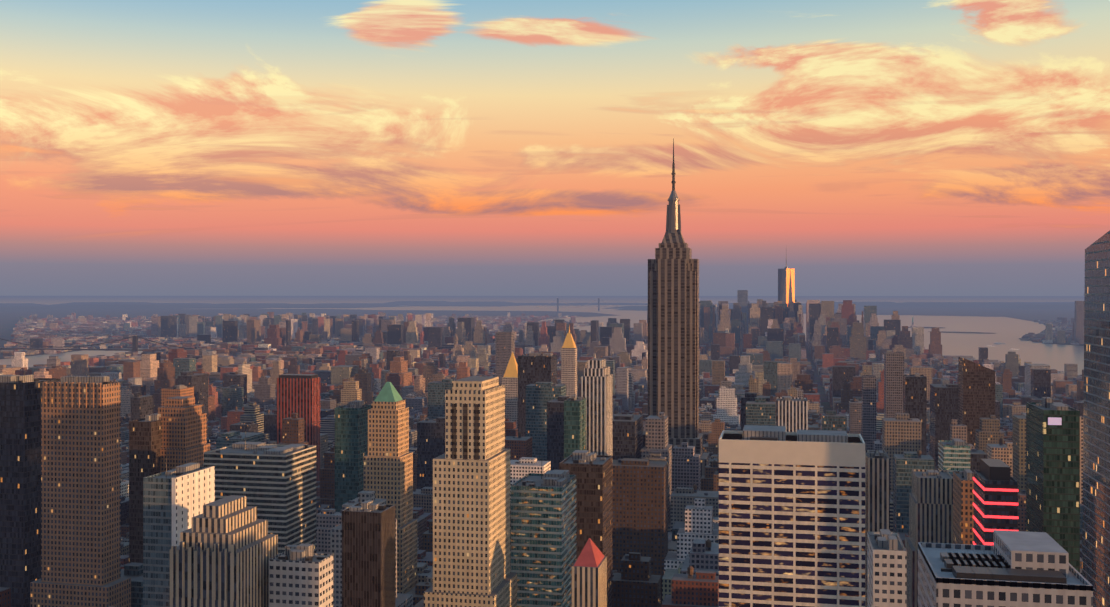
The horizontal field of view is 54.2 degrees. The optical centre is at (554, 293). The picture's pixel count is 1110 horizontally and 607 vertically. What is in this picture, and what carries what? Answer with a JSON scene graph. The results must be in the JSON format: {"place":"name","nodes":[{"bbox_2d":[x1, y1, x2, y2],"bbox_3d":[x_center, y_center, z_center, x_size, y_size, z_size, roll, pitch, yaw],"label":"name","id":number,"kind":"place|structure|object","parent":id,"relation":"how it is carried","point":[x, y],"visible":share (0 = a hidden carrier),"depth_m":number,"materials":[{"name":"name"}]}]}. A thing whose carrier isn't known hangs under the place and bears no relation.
{"place":"outdoors","nodes":[
{"label":"outdoors","id":0,"kind":"place"},
{"bbox_2d":[0,309,616,358],"bbox_3d":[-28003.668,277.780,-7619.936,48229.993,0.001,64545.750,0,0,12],"label":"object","id":1,"kind":"structure","parent":0,"point":[9,320],"depth_m":15411.03,"materials":[{"name":"grey"}]},
{"bbox_2d":[0,312,590,358],"bbox_3d":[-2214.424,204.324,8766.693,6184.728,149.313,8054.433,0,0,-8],"label":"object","id":2,"kind":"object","parent":1,"relation":"on","point":[73,330],"visible":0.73,"depth_m":6942.17,"materials":[{"name":"red brick"}]},
{"bbox_2d":[0,301,1074,311],"bbox_3d":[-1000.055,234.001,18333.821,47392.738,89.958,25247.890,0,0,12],"label":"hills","id":3,"kind":"structure","parent":0,"point":[148,305],"depth_m":22710.17,"materials":[{"name":"blue"}]},
{"bbox_2d":[0,296,1083,374],"bbox_3d":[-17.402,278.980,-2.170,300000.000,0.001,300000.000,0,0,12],"label":"water","id":4,"kind":"structure","parent":0,"point":[1009,332],"depth_m":19461.92,"materials":[{"name":"grey liquid"}]},
{"bbox_2d":[0,375,60,606],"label":"skyscraper","id":5,"kind":"structure","parent":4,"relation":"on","point":[20,483],"depth_m":750.66,"materials":[{"name":"black glass"}]},
{"bbox_2d":[30,376,130,606],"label":"skyscraper","id":6,"kind":"structure","parent":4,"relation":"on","point":[80,491],"depth_m":717.73,"materials":[{"name":"brown stone"}]},
{"bbox_2d":[0,335,192,350],"bbox_3d":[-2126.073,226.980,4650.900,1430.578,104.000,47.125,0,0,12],"label":"williamsburg bridge","id":7,"kind":"structure","parent":4,"relation":"on","point":[135,343],"depth_m":4610.14,"materials":[{"name":"grey metal"}]},
{"bbox_2d":[129,413,161,562],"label":"bronze tower","id":8,"kind":"structure","parent":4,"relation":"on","point":[145,440],"depth_m":885.91,"materials":[{"name":"gold metal"}]},
{"bbox_2d":[161,385,193,406],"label":"pink tower","id":9,"kind":"structure","parent":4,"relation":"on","point":[177,390],"depth_m":1268.91,"materials":[{"name":"stone"}]},
{"bbox_2d":[143,463,214,606],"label":"building","id":10,"kind":"structure","parent":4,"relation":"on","point":[176,499],"depth_m":616.16,"materials":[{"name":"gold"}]},
{"bbox_2d":[158,396,209,472],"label":"ornate tower","id":11,"kind":"structure","parent":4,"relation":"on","point":[184,428],"depth_m":898.01,"materials":[{"name":"stone"}]},
{"bbox_2d":[170,495,277,606],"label":"skyscraper","id":12,"kind":"structure","parent":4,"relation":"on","point":[223,552],"depth_m":457.89,"materials":[{"name":"stone"}]},
{"bbox_2d":[204,432,315,553],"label":"banded tower","id":13,"kind":"structure","parent":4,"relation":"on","point":[275,484],"depth_m":780.49,"materials":[{"name":"grey concrete"}]},
{"bbox_2d":[277,374,319,480],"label":"red granite tower","id":14,"kind":"structure","parent":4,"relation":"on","point":[299,394],"depth_m":1386.37,"materials":[{"name":"red stone"}]},
{"bbox_2d":[269,543,332,606],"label":"grey tower","id":15,"kind":"structure","parent":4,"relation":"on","point":[300,575],"depth_m":469.35,"materials":[{"name":"concrete"}]},
{"bbox_2d":[335,400,370,511],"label":"teal tower","id":16,"kind":"structure","parent":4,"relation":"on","point":[351,434],"depth_m":1039.97,"materials":[{"name":"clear glass"}]},
{"bbox_2d":[338,325,378,336],"bbox_3d":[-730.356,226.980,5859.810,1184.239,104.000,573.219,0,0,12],"label":"manhattan bridge","id":17,"kind":"structure","parent":4,"relation":"on","point":[377,327],"depth_m":6080.14,"materials":[{"name":"grey metal"}]},
{"bbox_2d":[342,498,394,606],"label":"bronze tower","id":18,"kind":"structure","parent":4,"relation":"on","point":[368,553],"depth_m":547.68,"materials":[{"name":"gold metal"}]},
{"bbox_2d":[364,382,416,593],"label":"skyscraper","id":19,"kind":"structure","parent":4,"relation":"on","point":[388,467],"depth_m":809.65,"materials":[{"name":"stone"}]},
{"bbox_2d":[424,376,516,606],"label":"tower","id":20,"kind":"structure","parent":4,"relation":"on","point":[471,516],"depth_m":587.54,"materials":[{"name":"beige stone"}]},
{"bbox_2d":[496,332,514,383],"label":"building","id":21,"kind":"structure","parent":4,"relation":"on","point":[505,345],"depth_m":2681.73,"materials":[{"name":"grey concrete"}]},
{"bbox_2d":[502,352,517,427],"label":"spired tower","id":22,"kind":"structure","parent":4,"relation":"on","point":[510,380],"depth_m":1902.24,"materials":[{"name":"beige stone"}]},
{"bbox_2d":[518,353,556,436],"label":"dark tower","id":23,"kind":"structure","parent":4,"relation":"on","point":[533,368],"depth_m":1537.24,"materials":[{"name":"black glass"}]},
{"bbox_2d":[0,299,1083,606],"bbox_3d":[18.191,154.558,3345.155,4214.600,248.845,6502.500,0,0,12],"label":"city buildings","id":24,"kind":"structure","parent":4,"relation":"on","point":[664,525],"depth_m":2172.89,"materials":[{"name":"red brick"}]},
{"bbox_2d":[511,467,575,606],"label":"office building","id":25,"kind":"structure","parent":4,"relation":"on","point":[543,533],"depth_m":631.53,"materials":[{"name":"teal glass"}]},
{"bbox_2d":[561,327,576,397],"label":"spired tower","id":26,"kind":"structure","parent":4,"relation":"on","point":[569,363],"depth_m":2086.04,"materials":[{"name":"beige stone"}]},
{"bbox_2d":[564,395,585,458],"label":"teal tower","id":27,"kind":"structure","parent":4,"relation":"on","point":[574,422],"depth_m":891.75,"materials":[{"name":"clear glass"}]},
{"bbox_2d":[540,298,618,310],"bbox_3d":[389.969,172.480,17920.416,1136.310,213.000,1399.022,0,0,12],"label":"suspension bridge","id":28,"kind":"structure","parent":4,"relation":"on","point":[598,306],"depth_m":18163.21,"materials":[{"name":"grey metal"}]},
{"bbox_2d":[559,450,611,606],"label":"brown tower","id":29,"kind":"structure","parent":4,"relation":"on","point":[592,471],"depth_m":706.61,"materials":[{"name":"brown brick"},{"name":"dark glass"}]},
{"bbox_2d":[571,538,606,606],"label":"pyramid-roofed tower","id":30,"kind":"structure","parent":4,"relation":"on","point":[589,577],"depth_m":564.56,"materials":[{"name":"stone"}]},
{"bbox_2d":[581,359,612,459],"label":"white tower","id":31,"kind":"structure","parent":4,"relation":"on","point":[597,385],"depth_m":933.60,"materials":[{"name":"white stone"}]},
{"bbox_2d":[648,138,708,476],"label":"skyscraper","id":32,"kind":"structure","parent":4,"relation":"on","point":[673,330],"depth_m":1256.60,"materials":[{"name":"stone"}]},
{"bbox_2d":[718,301,727,319],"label":"tower","id":33,"kind":"structure","parent":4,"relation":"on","point":[720,302],"depth_m":5823.39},
{"bbox_2d":[737,290,747,333],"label":"building","id":34,"kind":"structure","parent":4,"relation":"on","point":[742,297],"depth_m":5950.10,"materials":[{"name":"glass"}]},
{"bbox_2d":[748,303,750,323],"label":"tower","id":35,"kind":"structure","parent":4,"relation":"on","point":[749,305],"depth_m":6139.50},
{"bbox_2d":[778,256,794,306],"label":"one world trade","id":36,"kind":"structure","parent":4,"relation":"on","point":[786,284],"depth_m":5730.99,"materials":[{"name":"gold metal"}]},
{"bbox_2d":[719,425,864,606],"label":"office building","id":37,"kind":"structure","parent":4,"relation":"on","point":[791,519],"depth_m":556.67,"materials":[{"name":"concrete"}]},
{"bbox_2d":[776,396,807,431],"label":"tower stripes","id":38,"kind":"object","parent":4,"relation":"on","point":[791,414],"visible":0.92,"depth_m":1069.29,"materials":[{"name":"white stone"}]},
{"bbox_2d":[832,318,846,344],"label":"building","id":39,"kind":"structure","parent":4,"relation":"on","point":[843,328],"depth_m":4829.49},
{"bbox_2d":[862,375,875,449],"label":"tower","id":40,"kind":"structure","parent":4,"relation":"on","point":[869,410],"depth_m":1631.53,"materials":[{"name":"blue glass"}]},
{"bbox_2d":[865,450,889,606],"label":"building","id":41,"kind":"structure","parent":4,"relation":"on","point":[877,490],"depth_m":571.49,"materials":[{"name":"beige stone"}]},
{"bbox_2d":[867,529,906,606],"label":"tower","id":42,"kind":"structure","parent":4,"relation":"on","point":[886,568],"depth_m":445.97,"materials":[{"name":"grey concrete"}]},
{"bbox_2d":[884,352,903,417],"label":"building","id":43,"kind":"structure","parent":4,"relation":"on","point":[893,379],"depth_m":1719.82,"materials":[{"name":"brown concrete"}]},
{"bbox_2d":[903,373,926,454],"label":"tower","id":44,"kind":"structure","parent":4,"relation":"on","point":[915,396],"depth_m":1425.91,"materials":[{"name":"brown glass"}]},
{"bbox_2d":[905,464,952,606],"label":"skyscraper","id":45,"kind":"structure","parent":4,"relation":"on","point":[931,508],"depth_m":717.73,"materials":[{"name":"stone"}]},
{"bbox_2d":[938,438,969,473],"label":"office building","id":46,"kind":"structure","parent":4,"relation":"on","point":[953,454],"depth_m":943.02,"materials":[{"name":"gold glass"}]},
{"bbox_2d":[953,469,973,544],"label":"high-rise building","id":47,"kind":"structure","parent":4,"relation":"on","point":[963,506],"depth_m":647.68,"materials":[{"name":"brick"}]},
{"bbox_2d":[942,355,998,362],"bbox_3d":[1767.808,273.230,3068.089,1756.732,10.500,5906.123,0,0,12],"label":"hudson piers","id":48,"kind":"structure","parent":4,"relation":"on","point":[956,360],"depth_m":4432.40,"materials":[{"name":"concrete"}]},
{"bbox_2d":[958,357,994,446],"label":"building","id":49,"kind":"structure","parent":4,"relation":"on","point":[976,391],"depth_m":1411.31,"materials":[{"name":"stone"}]},
{"bbox_2d":[973,459,1017,545],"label":"office building","id":50,"kind":"structure","parent":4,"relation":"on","point":[995,492],"depth_m":559.72,"materials":[{"name":"black metal"}]},
{"bbox_2d":[987,343,1018,349],"bbox_3d":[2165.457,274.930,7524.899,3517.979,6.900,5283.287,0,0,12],"label":"boats","id":51,"kind":"object","parent":4,"relation":"on","point":[1004,343],"visible":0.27,"depth_m":5762.65,"materials":[{"name":"white"}]},
{"bbox_2d":[918,530,1092,606],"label":"pale tower block","id":52,"kind":"structure","parent":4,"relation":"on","point":[1020,569],"depth_m":313.79,"materials":[{"name":"concrete"}]},
{"bbox_2d":[1020,317,1078,344],"bbox_3d":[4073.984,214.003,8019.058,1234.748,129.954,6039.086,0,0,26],"label":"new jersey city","id":53,"kind":"object","parent":4,"relation":"on","point":[1059,333],"visible":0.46,"depth_m":6662.59,"materials":[{"name":"grey brick"}]},
{"bbox_2d":[1026,387,1079,572],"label":"skyscraper","id":54,"kind":"structure","parent":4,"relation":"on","point":[1052,469],"depth_m":646.25,"materials":[{"name":"green glass"}]},
{"bbox_2d":[1074,301,1083,343],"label":"distant tower","id":55,"kind":"structure","parent":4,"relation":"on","point":[1079,323],"depth_m":6028.95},
{"bbox_2d":[1082,230,1109,606],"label":"skyscraper","id":56,"kind":"structure","parent":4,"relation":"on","point":[1096,504],"depth_m":523.21,"materials":[{"name":"black glass"}]},
{"bbox_2d":[0,0,1109,295],"label":"sky","id":57,"kind":"structure","parent":0,"point":[148,147],"materials":[{"name":"orange"}]},
{"bbox_2d":[704,341,878,413],"bbox_3d":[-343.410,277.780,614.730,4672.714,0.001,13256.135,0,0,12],"label":"manhattan land","id":58,"kind":"structure","parent":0,"point":[825,402],"depth_m":3479.48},
{"bbox_2d":[636,302,1083,345],"bbox_3d":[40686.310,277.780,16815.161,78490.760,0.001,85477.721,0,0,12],"label":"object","id":59,"kind":"structure","parent":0,"point":[1038,314],"depth_m":16242.33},
{"bbox_2d":[940,331,994,333],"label":"ellis island land","id":60,"kind":"structure","parent":0,"point":[967,332],"depth_m":7813.20,"materials":[{"name":"grey"}]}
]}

